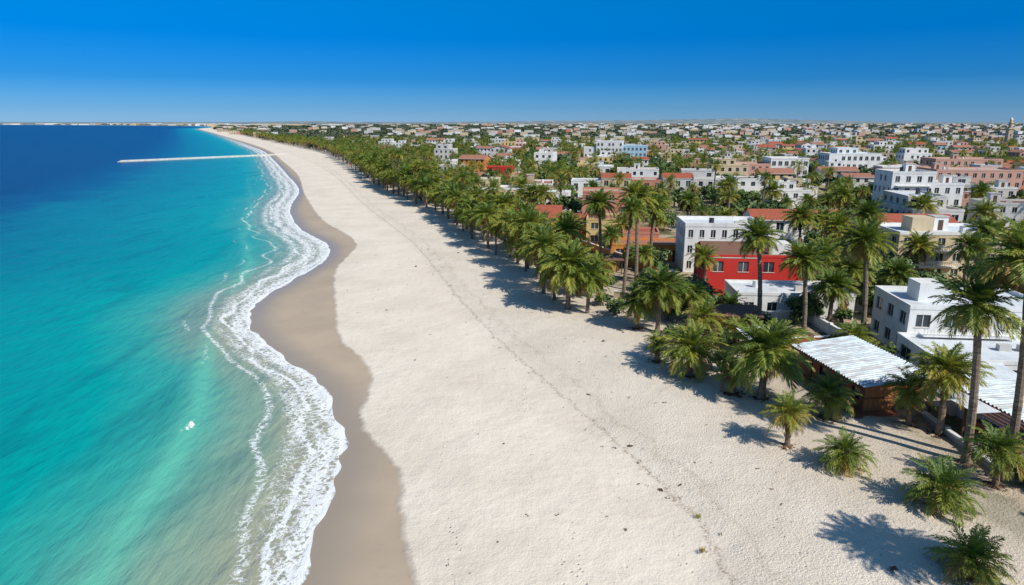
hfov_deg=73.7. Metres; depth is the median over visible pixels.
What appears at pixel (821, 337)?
timber fence
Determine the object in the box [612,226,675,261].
orange house
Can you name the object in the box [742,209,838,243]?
red roofed house
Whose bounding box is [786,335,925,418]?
beach hut
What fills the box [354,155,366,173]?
palm tree
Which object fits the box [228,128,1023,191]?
town tree grove
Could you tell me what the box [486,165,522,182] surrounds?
red house
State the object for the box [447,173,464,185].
palm tree
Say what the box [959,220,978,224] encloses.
broadleaf tree
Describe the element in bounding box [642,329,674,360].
palm tree
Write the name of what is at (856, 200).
palm tree
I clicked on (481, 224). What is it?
palm tree
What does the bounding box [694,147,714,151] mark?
white house
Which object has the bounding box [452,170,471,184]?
palm tree
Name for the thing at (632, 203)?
palm tree
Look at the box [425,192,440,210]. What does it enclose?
palm tree
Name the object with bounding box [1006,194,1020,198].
broadleaf tree
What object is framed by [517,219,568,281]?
palm tree
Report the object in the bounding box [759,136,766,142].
white house
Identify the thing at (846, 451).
palm tree
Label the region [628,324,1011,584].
palm base litter
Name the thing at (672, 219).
broadleaf tree
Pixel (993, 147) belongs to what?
white house
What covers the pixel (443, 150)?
white house
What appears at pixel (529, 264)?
palm tree
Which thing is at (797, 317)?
green shrub
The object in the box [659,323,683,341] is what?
green shrub
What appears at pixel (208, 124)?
distant coast town
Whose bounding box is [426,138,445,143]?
white house
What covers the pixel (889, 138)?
white house
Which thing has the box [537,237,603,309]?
palm tree
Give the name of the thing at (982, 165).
white house
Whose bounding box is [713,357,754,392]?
palm tree
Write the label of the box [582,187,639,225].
salmon house
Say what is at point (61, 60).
sky
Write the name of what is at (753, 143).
white house
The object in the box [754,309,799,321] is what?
garden wall
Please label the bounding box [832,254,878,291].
palm tree
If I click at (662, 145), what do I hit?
pink house
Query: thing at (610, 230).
palm tree
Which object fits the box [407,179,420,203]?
palm tree
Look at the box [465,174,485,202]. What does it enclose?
palm tree
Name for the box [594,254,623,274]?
shade shelter
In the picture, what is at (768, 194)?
palm tree
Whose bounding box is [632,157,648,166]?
white house
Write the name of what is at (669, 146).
cream house
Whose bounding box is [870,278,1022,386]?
white villa
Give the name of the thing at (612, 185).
palm tree
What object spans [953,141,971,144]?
pink house
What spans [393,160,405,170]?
palm tree
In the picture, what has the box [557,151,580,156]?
white house
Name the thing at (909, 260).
broadleaf tree
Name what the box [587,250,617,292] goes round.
palm tree
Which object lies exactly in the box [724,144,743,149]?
cream house
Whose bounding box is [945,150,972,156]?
cream house
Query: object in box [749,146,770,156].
white house
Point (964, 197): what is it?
pink house
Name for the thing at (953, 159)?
pink apartment block
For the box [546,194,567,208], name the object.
broadleaf tree
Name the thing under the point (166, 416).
sea water
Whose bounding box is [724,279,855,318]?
white beach house
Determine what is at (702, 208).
palm tree
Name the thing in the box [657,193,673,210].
palm tree
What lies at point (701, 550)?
grass tuft
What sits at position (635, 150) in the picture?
white hotel
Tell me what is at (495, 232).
palm tree
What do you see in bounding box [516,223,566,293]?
palm tree
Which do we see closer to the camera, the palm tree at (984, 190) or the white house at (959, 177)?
the palm tree at (984, 190)
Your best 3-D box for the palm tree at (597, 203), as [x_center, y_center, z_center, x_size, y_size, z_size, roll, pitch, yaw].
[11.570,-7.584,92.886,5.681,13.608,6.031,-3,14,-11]
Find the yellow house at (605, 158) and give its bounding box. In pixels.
[587,155,612,164]
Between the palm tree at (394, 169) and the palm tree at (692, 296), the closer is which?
the palm tree at (692, 296)
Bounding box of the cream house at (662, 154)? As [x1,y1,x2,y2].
[659,150,671,160]
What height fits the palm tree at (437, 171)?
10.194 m
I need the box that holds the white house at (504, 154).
[496,153,514,160]
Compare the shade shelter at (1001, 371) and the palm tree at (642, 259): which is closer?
the shade shelter at (1001, 371)
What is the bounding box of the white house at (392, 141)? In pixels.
[378,138,395,145]
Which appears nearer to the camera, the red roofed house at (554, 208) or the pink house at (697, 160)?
the red roofed house at (554, 208)
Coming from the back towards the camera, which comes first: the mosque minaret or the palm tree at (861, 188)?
the mosque minaret
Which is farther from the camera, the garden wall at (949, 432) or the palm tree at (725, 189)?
the palm tree at (725, 189)
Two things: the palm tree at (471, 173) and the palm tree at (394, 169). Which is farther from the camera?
the palm tree at (394, 169)
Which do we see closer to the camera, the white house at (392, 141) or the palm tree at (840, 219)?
the palm tree at (840, 219)
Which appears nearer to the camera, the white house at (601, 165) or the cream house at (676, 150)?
the white house at (601, 165)
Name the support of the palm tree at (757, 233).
on the beach ground
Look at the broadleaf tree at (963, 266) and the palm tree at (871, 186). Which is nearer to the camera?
the broadleaf tree at (963, 266)
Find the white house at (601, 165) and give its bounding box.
[593,161,613,172]
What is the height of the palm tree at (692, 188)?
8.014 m
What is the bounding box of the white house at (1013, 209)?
[966,192,1023,229]
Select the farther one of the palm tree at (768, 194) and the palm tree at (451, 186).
the palm tree at (768, 194)
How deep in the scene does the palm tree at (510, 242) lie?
106.24 m
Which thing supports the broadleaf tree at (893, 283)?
on the beach ground
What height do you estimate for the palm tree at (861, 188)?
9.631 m
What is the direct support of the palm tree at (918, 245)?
on the beach ground
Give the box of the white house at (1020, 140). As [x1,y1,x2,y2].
[1012,137,1023,145]
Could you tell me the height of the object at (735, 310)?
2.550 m
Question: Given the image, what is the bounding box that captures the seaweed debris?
[357,244,919,581]
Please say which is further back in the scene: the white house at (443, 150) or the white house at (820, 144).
the white house at (820, 144)
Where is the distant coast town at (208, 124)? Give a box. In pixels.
[3,123,343,125]
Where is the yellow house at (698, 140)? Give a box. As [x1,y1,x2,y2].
[689,138,707,144]
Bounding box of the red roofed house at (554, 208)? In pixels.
[517,205,563,214]
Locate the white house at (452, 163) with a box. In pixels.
[437,158,474,176]
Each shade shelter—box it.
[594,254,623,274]
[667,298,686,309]
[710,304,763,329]
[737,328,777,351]
[952,363,1016,391]
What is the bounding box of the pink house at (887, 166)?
[873,160,917,172]
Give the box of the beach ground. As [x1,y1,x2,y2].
[0,118,1023,584]
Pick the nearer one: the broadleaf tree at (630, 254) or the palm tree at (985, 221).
the palm tree at (985, 221)
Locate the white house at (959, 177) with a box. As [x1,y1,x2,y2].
[952,173,974,190]
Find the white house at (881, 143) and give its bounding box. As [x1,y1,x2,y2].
[867,140,893,151]
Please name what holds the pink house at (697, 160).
on the beach ground
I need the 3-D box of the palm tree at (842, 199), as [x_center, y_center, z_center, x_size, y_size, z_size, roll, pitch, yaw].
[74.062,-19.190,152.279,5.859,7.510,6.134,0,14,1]
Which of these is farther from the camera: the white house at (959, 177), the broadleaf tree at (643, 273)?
the white house at (959, 177)
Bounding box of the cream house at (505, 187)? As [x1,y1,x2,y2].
[468,175,538,203]
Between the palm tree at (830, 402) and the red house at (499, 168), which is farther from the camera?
the red house at (499, 168)
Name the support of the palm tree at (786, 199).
on the beach ground
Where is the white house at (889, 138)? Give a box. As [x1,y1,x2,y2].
[883,137,897,140]
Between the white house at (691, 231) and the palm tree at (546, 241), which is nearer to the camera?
the palm tree at (546, 241)
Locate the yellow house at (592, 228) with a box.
[586,213,619,244]
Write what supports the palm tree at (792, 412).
on the beach ground
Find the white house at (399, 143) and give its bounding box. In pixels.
[393,140,405,148]
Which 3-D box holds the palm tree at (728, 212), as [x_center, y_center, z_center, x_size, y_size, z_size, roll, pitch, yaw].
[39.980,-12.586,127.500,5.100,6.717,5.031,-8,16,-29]
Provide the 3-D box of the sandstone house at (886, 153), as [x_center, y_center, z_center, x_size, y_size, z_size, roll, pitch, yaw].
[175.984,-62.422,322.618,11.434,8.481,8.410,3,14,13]
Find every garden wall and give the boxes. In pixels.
[580,241,656,270]
[613,290,656,300]
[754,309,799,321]
[807,315,847,334]
[922,411,1006,477]
[948,402,957,415]
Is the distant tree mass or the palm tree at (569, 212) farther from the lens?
the distant tree mass
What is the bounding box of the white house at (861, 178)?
[825,173,874,188]
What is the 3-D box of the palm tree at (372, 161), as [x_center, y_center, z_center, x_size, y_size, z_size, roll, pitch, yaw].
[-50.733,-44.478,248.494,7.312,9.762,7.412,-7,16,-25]
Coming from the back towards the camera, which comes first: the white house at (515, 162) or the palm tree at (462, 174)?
the white house at (515, 162)
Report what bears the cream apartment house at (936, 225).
on the beach ground
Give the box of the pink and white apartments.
[736,156,809,176]
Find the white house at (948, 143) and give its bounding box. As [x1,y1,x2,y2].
[930,138,952,147]
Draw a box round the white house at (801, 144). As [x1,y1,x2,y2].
[795,141,811,147]
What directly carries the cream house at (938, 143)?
on the beach ground
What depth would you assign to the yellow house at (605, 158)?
333.16 m
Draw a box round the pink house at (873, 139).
[863,138,883,141]
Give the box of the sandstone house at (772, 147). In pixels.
[755,144,776,154]
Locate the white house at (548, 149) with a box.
[544,146,556,151]
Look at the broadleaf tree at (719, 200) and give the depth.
178.10 m
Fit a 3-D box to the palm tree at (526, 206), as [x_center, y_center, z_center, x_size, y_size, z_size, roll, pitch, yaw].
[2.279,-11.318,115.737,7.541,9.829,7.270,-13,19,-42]
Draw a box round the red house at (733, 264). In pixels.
[693,240,802,295]
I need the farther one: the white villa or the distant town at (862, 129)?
the distant town at (862, 129)
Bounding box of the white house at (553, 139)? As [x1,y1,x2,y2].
[551,137,560,143]
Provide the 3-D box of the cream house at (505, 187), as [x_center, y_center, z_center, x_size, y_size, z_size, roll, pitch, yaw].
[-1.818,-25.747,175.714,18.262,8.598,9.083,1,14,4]
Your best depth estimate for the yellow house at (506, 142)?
487.81 m
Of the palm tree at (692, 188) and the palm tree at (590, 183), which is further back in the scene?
the palm tree at (590, 183)
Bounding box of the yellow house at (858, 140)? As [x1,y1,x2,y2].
[852,136,865,144]
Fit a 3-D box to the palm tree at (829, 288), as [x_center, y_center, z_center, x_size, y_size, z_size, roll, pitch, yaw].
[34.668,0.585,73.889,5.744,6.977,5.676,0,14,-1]
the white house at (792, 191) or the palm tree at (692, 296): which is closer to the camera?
the palm tree at (692, 296)
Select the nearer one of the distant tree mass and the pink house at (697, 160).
the pink house at (697, 160)
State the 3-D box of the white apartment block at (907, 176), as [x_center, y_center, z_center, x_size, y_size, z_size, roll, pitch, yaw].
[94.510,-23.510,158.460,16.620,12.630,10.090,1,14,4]
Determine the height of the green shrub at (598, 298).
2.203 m
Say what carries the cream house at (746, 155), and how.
on the beach ground
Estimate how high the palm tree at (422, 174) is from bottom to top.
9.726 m
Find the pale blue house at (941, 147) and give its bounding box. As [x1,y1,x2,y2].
[937,145,947,150]
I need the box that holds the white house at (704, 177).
[681,167,725,195]
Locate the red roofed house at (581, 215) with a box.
[548,213,623,239]
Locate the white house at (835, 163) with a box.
[824,159,845,166]
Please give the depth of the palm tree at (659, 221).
132.86 m
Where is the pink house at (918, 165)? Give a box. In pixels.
[891,164,928,166]
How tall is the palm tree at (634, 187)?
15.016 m
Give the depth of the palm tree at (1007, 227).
111.32 m
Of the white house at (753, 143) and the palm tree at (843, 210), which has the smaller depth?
the palm tree at (843, 210)
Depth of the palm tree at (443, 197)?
157.20 m
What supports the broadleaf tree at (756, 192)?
on the beach ground
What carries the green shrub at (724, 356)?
on the beach ground
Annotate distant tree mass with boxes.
[54,124,1023,146]
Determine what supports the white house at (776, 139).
on the beach ground
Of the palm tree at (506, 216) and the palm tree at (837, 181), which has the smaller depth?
the palm tree at (506, 216)
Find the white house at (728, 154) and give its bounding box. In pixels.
[720,152,731,157]
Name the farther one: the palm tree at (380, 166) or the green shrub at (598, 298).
the palm tree at (380, 166)
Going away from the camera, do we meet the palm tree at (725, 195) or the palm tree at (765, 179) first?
the palm tree at (725, 195)
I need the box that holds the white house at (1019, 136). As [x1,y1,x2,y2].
[1012,134,1023,138]
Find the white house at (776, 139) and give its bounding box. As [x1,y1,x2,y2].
[766,137,780,142]
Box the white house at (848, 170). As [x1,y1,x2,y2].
[814,166,859,184]
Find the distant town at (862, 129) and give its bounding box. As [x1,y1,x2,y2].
[90,123,1023,143]
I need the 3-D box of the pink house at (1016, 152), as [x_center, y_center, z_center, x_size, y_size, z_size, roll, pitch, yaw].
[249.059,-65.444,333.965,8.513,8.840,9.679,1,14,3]
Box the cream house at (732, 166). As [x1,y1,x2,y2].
[707,156,748,182]
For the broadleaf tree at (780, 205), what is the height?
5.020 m
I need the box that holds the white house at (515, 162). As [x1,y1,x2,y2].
[505,154,520,171]
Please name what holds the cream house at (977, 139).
on the beach ground
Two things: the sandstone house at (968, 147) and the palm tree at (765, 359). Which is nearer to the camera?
the palm tree at (765, 359)
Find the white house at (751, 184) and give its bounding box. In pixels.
[734,175,768,193]
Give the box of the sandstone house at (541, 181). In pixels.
[525,174,552,192]
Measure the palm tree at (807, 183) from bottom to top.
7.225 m
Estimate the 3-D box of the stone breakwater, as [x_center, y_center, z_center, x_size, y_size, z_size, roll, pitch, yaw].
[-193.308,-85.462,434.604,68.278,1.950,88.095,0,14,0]
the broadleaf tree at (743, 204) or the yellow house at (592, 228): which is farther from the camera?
the broadleaf tree at (743, 204)
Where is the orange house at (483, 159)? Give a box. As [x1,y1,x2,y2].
[458,155,490,171]
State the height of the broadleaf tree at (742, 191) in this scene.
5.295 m
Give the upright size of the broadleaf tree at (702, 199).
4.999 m
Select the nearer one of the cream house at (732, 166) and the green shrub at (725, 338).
the green shrub at (725, 338)
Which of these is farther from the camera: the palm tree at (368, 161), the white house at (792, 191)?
the palm tree at (368, 161)
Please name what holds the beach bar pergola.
on the beach ground
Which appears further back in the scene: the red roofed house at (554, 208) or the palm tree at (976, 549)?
the red roofed house at (554, 208)
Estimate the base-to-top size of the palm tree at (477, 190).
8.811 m
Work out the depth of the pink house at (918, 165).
233.18 m
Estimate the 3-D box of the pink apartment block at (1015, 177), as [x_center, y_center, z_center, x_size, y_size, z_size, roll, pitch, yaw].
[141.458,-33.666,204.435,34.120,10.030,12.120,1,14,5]
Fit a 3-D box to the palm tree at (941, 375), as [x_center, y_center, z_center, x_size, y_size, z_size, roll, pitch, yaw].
[30.701,6.885,48.552,5.702,7.047,5.924,2,14,9]
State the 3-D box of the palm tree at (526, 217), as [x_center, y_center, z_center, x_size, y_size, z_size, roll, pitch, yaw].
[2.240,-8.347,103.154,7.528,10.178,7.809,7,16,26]
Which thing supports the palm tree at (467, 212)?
on the beach ground
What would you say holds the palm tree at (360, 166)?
on the beach ground
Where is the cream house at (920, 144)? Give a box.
[906,142,925,147]
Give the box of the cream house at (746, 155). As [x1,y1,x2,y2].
[731,153,749,157]
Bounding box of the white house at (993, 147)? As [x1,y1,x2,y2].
[979,145,1002,155]
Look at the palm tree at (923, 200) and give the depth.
129.73 m
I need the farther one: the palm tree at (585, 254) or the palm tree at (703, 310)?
the palm tree at (585, 254)
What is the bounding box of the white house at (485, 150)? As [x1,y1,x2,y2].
[476,146,495,154]
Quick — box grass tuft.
[699,546,707,552]
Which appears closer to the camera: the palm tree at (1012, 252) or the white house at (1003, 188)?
the palm tree at (1012, 252)
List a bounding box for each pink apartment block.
[917,163,1023,198]
[920,154,1011,167]
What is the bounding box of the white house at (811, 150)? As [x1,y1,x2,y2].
[801,144,821,157]
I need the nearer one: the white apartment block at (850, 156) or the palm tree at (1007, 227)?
the palm tree at (1007, 227)
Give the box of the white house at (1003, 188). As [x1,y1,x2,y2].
[970,179,1017,198]
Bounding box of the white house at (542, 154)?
[534,148,556,169]
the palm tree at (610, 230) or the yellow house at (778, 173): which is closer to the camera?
the palm tree at (610, 230)
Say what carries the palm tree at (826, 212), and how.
on the beach ground
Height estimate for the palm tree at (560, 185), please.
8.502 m
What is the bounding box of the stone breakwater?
[118,154,279,161]
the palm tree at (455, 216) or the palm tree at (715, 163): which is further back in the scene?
the palm tree at (715, 163)
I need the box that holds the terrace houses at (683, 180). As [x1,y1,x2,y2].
[571,173,693,200]
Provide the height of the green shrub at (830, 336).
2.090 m
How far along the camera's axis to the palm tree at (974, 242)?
84.50 m
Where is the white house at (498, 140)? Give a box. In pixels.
[490,137,504,142]
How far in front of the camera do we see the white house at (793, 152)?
378.64 m
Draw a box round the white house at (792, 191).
[764,179,811,208]
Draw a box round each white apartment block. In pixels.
[817,147,881,167]
[871,163,964,208]
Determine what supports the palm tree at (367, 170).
on the beach ground
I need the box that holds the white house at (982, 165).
[969,163,1002,166]
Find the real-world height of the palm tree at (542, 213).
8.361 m
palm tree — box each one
[349,153,357,169]
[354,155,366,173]
[359,161,367,177]
[362,155,378,178]
[363,157,382,183]
[364,165,372,180]
[365,152,378,158]
[371,160,393,188]
[379,171,390,190]
[382,166,396,192]
[383,146,396,186]
[385,170,395,193]
[388,171,399,194]
[390,148,407,188]
[392,163,412,195]
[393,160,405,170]
[394,169,414,196]
[397,174,414,199]
[404,178,414,200]
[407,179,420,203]
[409,157,423,196]
[410,170,435,204]
[413,164,435,199]
[413,175,437,206]
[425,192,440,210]
[427,182,449,213]
[429,164,445,181]
[429,175,444,189]
[436,187,452,218]
[440,181,469,221]
[443,187,467,225]
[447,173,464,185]
[449,184,471,194]
[449,206,464,230]
[451,192,476,228]
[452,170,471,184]
[456,195,485,234]
[458,204,481,238]
[464,170,476,183]
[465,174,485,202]
[468,185,487,203]
[468,199,504,248]
[468,205,496,241]
[473,213,496,232]
[476,194,506,237]
[479,177,506,235]
[482,219,504,254]
[486,187,519,242]
[490,208,521,258]
[498,225,522,263]
[501,203,550,268]
[503,197,545,219]
[506,175,517,184]
[508,239,532,271]
[510,175,534,187]
[511,186,530,202]
[512,232,553,278]
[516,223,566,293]
[517,210,559,233]
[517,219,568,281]
[519,181,544,203]
[531,183,559,204]
[531,252,564,300]
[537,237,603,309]
[551,211,579,232]
[551,211,591,246]
[552,181,566,193]
[552,209,589,231]
[566,241,595,292]
[570,260,615,313]
[577,187,618,253]
[584,179,603,186]
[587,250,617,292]
[596,224,626,253]
[605,182,617,186]
[605,214,634,234]
[609,171,629,186]
[614,192,652,295]
[615,283,657,327]
[616,178,659,289]
[629,243,657,270]
[629,262,695,331]
[641,190,674,267]
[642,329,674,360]
[646,215,669,230]
[653,181,669,202]
[654,318,730,382]
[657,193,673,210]
[659,173,677,213]
[672,278,714,325]
[675,189,699,215]
[680,297,726,361]
[685,182,701,213]
[685,242,722,282]
[689,200,713,215]
[704,209,720,215]
[706,158,726,202]
[708,180,733,193]
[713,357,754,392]
[714,178,736,202]
[714,207,740,215]
[715,173,744,207]
[715,190,740,208]
[717,314,815,398]
[717,315,747,342]
[718,289,746,304]
[728,215,788,323]
[756,169,775,200]
[758,179,786,200]
[759,389,817,445]
[778,195,795,208]
[778,239,834,335]
[781,202,822,245]
[794,193,821,206]
[796,369,863,420]
[799,178,818,193]
[807,207,839,271]
[807,233,842,280]
[809,266,860,321]
[812,426,878,478]
[813,241,844,280]
[817,189,835,208]
[817,207,852,233]
[818,211,856,244]
[819,165,838,191]
[821,191,836,208]
[823,183,854,208]
[828,177,848,190]
[829,177,844,190]
[830,190,856,209]
[832,216,900,339]
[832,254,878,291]
[832,319,878,344]
[838,176,855,188]
[842,197,865,208]
[845,199,888,229]
[850,183,871,205]
[858,180,873,199]
[869,340,885,349]
[872,265,908,284]
[874,255,920,285]
[880,366,938,424]
[897,229,944,274]
[898,452,990,527]
[900,191,943,213]
[900,341,996,434]
[923,519,1016,584]
[928,269,1023,464]
[947,230,995,282]
[956,419,1023,485]
[964,180,995,200]
[964,197,1005,221]
[964,214,1007,247]
[966,216,1023,468]
[969,182,996,191]
[988,215,1014,233]
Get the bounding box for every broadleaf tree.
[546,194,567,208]
[559,184,577,193]
[563,195,581,212]
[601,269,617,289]
[622,241,654,266]
[636,267,654,284]
[646,247,672,266]
[663,210,680,229]
[667,187,688,204]
[674,273,725,316]
[678,198,702,215]
[691,207,713,215]
[695,194,704,203]
[699,184,712,197]
[704,192,717,204]
[706,204,724,213]
[715,192,727,202]
[730,196,754,215]
[731,189,748,196]
[745,193,761,201]
[747,190,761,198]
[749,198,760,205]
[752,201,777,208]
[763,238,797,246]
[770,200,789,208]
[783,291,822,315]
[801,229,843,247]
[812,203,828,208]
[828,244,868,270]
[840,208,860,215]
[850,188,862,197]
[853,270,889,292]
[856,285,874,309]
[868,258,886,274]
[871,252,917,267]
[886,279,907,285]
[914,267,950,282]
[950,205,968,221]
[957,255,1007,279]
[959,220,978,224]
[991,274,1022,291]
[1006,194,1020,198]
[1016,189,1023,197]
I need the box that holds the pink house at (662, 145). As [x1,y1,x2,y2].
[646,140,666,150]
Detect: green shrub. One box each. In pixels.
[594,292,610,305]
[605,297,625,315]
[654,303,675,319]
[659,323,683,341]
[706,325,734,347]
[712,348,738,371]
[761,311,772,323]
[788,312,801,324]
[827,334,844,337]
[832,307,855,322]
[877,342,899,355]
[1008,459,1023,484]
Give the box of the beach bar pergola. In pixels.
[928,378,1023,452]
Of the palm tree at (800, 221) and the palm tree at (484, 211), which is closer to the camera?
the palm tree at (800, 221)
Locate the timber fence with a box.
[787,335,829,346]
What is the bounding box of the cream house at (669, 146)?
[666,143,681,149]
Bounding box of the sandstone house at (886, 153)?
[878,151,894,160]
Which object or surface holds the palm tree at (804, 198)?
on the beach ground
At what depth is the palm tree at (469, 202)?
134.71 m
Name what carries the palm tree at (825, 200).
on the beach ground
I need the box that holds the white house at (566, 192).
[539,190,581,211]
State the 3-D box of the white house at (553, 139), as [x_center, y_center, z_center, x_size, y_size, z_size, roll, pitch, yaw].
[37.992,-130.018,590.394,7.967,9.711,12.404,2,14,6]
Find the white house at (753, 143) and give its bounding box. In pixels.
[745,140,760,145]
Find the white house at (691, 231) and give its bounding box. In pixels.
[674,216,754,271]
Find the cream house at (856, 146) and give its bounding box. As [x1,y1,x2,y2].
[850,144,870,150]
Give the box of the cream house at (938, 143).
[930,142,946,147]
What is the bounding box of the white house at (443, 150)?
[434,143,457,162]
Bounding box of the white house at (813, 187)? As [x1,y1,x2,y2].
[800,177,817,198]
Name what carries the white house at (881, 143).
on the beach ground
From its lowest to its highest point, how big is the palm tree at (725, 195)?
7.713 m
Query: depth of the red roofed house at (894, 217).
114.37 m
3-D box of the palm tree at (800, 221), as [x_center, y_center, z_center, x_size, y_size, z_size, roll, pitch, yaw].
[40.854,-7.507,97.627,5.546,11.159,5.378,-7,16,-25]
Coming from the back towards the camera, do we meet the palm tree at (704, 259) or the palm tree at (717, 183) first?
the palm tree at (717, 183)
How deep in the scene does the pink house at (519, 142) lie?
469.90 m
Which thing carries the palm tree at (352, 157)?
on the beach ground
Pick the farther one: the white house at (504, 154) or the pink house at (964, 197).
the white house at (504, 154)
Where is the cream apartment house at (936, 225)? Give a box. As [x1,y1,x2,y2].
[870,214,1022,279]
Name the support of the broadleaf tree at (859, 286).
on the beach ground
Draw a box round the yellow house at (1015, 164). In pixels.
[1011,160,1023,168]
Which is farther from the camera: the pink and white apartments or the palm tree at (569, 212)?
the pink and white apartments
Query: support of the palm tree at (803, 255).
on the beach ground
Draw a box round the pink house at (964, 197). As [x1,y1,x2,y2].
[961,191,970,206]
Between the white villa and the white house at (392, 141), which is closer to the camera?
the white villa
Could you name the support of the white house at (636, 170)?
on the beach ground
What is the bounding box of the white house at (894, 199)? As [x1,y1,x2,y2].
[879,189,964,221]
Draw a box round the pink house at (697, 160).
[690,158,705,167]
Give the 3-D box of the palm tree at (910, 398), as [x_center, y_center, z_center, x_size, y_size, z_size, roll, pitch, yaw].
[29.201,7.697,50.183,4.184,4.680,3.953,11,18,38]
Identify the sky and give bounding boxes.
[0,0,1023,121]
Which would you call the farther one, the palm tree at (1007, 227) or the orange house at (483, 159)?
the orange house at (483, 159)
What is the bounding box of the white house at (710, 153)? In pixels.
[692,147,715,156]
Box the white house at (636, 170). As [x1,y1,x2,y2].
[617,163,658,176]
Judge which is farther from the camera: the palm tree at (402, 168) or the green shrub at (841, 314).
the palm tree at (402, 168)
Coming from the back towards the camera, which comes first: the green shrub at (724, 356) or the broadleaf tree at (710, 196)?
the broadleaf tree at (710, 196)
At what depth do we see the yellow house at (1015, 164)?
237.49 m
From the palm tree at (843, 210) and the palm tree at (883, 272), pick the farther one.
the palm tree at (843, 210)
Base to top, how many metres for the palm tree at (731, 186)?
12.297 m
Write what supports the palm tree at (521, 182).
on the beach ground
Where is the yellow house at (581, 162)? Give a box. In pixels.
[577,158,596,170]
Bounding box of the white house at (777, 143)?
[766,142,782,149]
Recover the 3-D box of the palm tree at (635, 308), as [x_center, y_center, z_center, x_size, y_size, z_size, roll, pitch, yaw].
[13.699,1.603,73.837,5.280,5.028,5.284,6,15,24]
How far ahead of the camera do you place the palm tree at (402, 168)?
204.83 m
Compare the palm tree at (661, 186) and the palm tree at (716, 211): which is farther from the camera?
the palm tree at (661, 186)
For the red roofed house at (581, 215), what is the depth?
130.41 m
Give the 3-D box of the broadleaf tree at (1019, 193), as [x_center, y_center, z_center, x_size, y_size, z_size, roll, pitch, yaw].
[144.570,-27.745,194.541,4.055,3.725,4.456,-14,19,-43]
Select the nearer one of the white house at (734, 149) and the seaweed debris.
the seaweed debris
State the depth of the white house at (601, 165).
257.13 m
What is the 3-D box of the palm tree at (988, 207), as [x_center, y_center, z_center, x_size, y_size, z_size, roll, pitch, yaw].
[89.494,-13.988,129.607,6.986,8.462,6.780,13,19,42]
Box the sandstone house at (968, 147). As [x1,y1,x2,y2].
[948,145,972,150]
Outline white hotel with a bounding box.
[584,140,646,156]
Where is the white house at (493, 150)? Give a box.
[490,145,511,153]
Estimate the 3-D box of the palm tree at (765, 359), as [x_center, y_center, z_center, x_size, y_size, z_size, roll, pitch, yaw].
[20.570,5.491,54.749,7.815,6.747,7.481,-5,15,-21]
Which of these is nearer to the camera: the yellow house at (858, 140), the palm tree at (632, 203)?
the palm tree at (632, 203)
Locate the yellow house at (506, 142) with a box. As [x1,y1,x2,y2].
[502,139,515,145]
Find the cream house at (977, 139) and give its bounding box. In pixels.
[969,137,983,142]
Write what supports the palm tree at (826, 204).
on the beach ground
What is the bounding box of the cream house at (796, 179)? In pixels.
[782,175,806,187]
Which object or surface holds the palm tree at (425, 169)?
on the beach ground
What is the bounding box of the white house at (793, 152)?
[778,151,798,155]
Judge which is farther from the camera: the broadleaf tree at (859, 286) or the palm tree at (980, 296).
the broadleaf tree at (859, 286)
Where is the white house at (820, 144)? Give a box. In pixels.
[810,142,824,148]
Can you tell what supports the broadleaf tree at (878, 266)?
on the beach ground
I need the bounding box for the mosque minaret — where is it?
[1004,118,1014,141]
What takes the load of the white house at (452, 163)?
on the beach ground
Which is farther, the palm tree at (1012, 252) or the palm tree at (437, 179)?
the palm tree at (437, 179)
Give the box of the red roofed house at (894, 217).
[846,213,958,249]
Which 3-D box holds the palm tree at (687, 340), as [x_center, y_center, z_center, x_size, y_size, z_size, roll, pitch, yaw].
[15.700,5.052,59.984,6.417,5.177,6.500,10,17,36]
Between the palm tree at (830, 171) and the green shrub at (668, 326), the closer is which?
the green shrub at (668, 326)
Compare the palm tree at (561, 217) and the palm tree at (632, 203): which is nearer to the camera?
the palm tree at (632, 203)
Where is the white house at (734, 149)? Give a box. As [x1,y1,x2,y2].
[714,148,743,154]
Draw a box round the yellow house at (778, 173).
[755,168,795,179]
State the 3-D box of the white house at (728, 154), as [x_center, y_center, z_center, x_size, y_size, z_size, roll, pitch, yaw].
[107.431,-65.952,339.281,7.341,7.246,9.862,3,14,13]
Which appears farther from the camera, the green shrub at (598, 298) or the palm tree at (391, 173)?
the palm tree at (391, 173)
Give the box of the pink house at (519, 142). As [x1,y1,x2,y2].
[515,138,525,147]
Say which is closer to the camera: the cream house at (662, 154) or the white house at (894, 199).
the white house at (894, 199)
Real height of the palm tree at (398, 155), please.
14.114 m
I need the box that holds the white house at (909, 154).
[895,146,932,162]
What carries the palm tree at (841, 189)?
on the beach ground
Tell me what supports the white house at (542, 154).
on the beach ground
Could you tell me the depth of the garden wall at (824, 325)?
73.23 m
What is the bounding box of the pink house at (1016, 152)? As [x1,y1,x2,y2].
[1007,149,1023,158]
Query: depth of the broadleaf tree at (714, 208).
148.08 m
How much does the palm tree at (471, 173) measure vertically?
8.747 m
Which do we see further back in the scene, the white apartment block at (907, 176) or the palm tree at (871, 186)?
the palm tree at (871, 186)
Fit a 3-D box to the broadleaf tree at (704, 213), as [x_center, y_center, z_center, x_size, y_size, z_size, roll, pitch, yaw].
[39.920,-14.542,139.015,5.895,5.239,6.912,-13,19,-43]
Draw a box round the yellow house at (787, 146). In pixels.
[779,144,794,150]
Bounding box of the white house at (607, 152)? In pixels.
[600,149,613,154]
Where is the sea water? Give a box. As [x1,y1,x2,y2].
[0,125,348,584]
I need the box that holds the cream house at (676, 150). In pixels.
[664,148,682,159]
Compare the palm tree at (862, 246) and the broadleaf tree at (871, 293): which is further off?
the broadleaf tree at (871, 293)
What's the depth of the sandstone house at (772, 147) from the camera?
397.77 m
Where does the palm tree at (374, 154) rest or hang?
on the beach ground

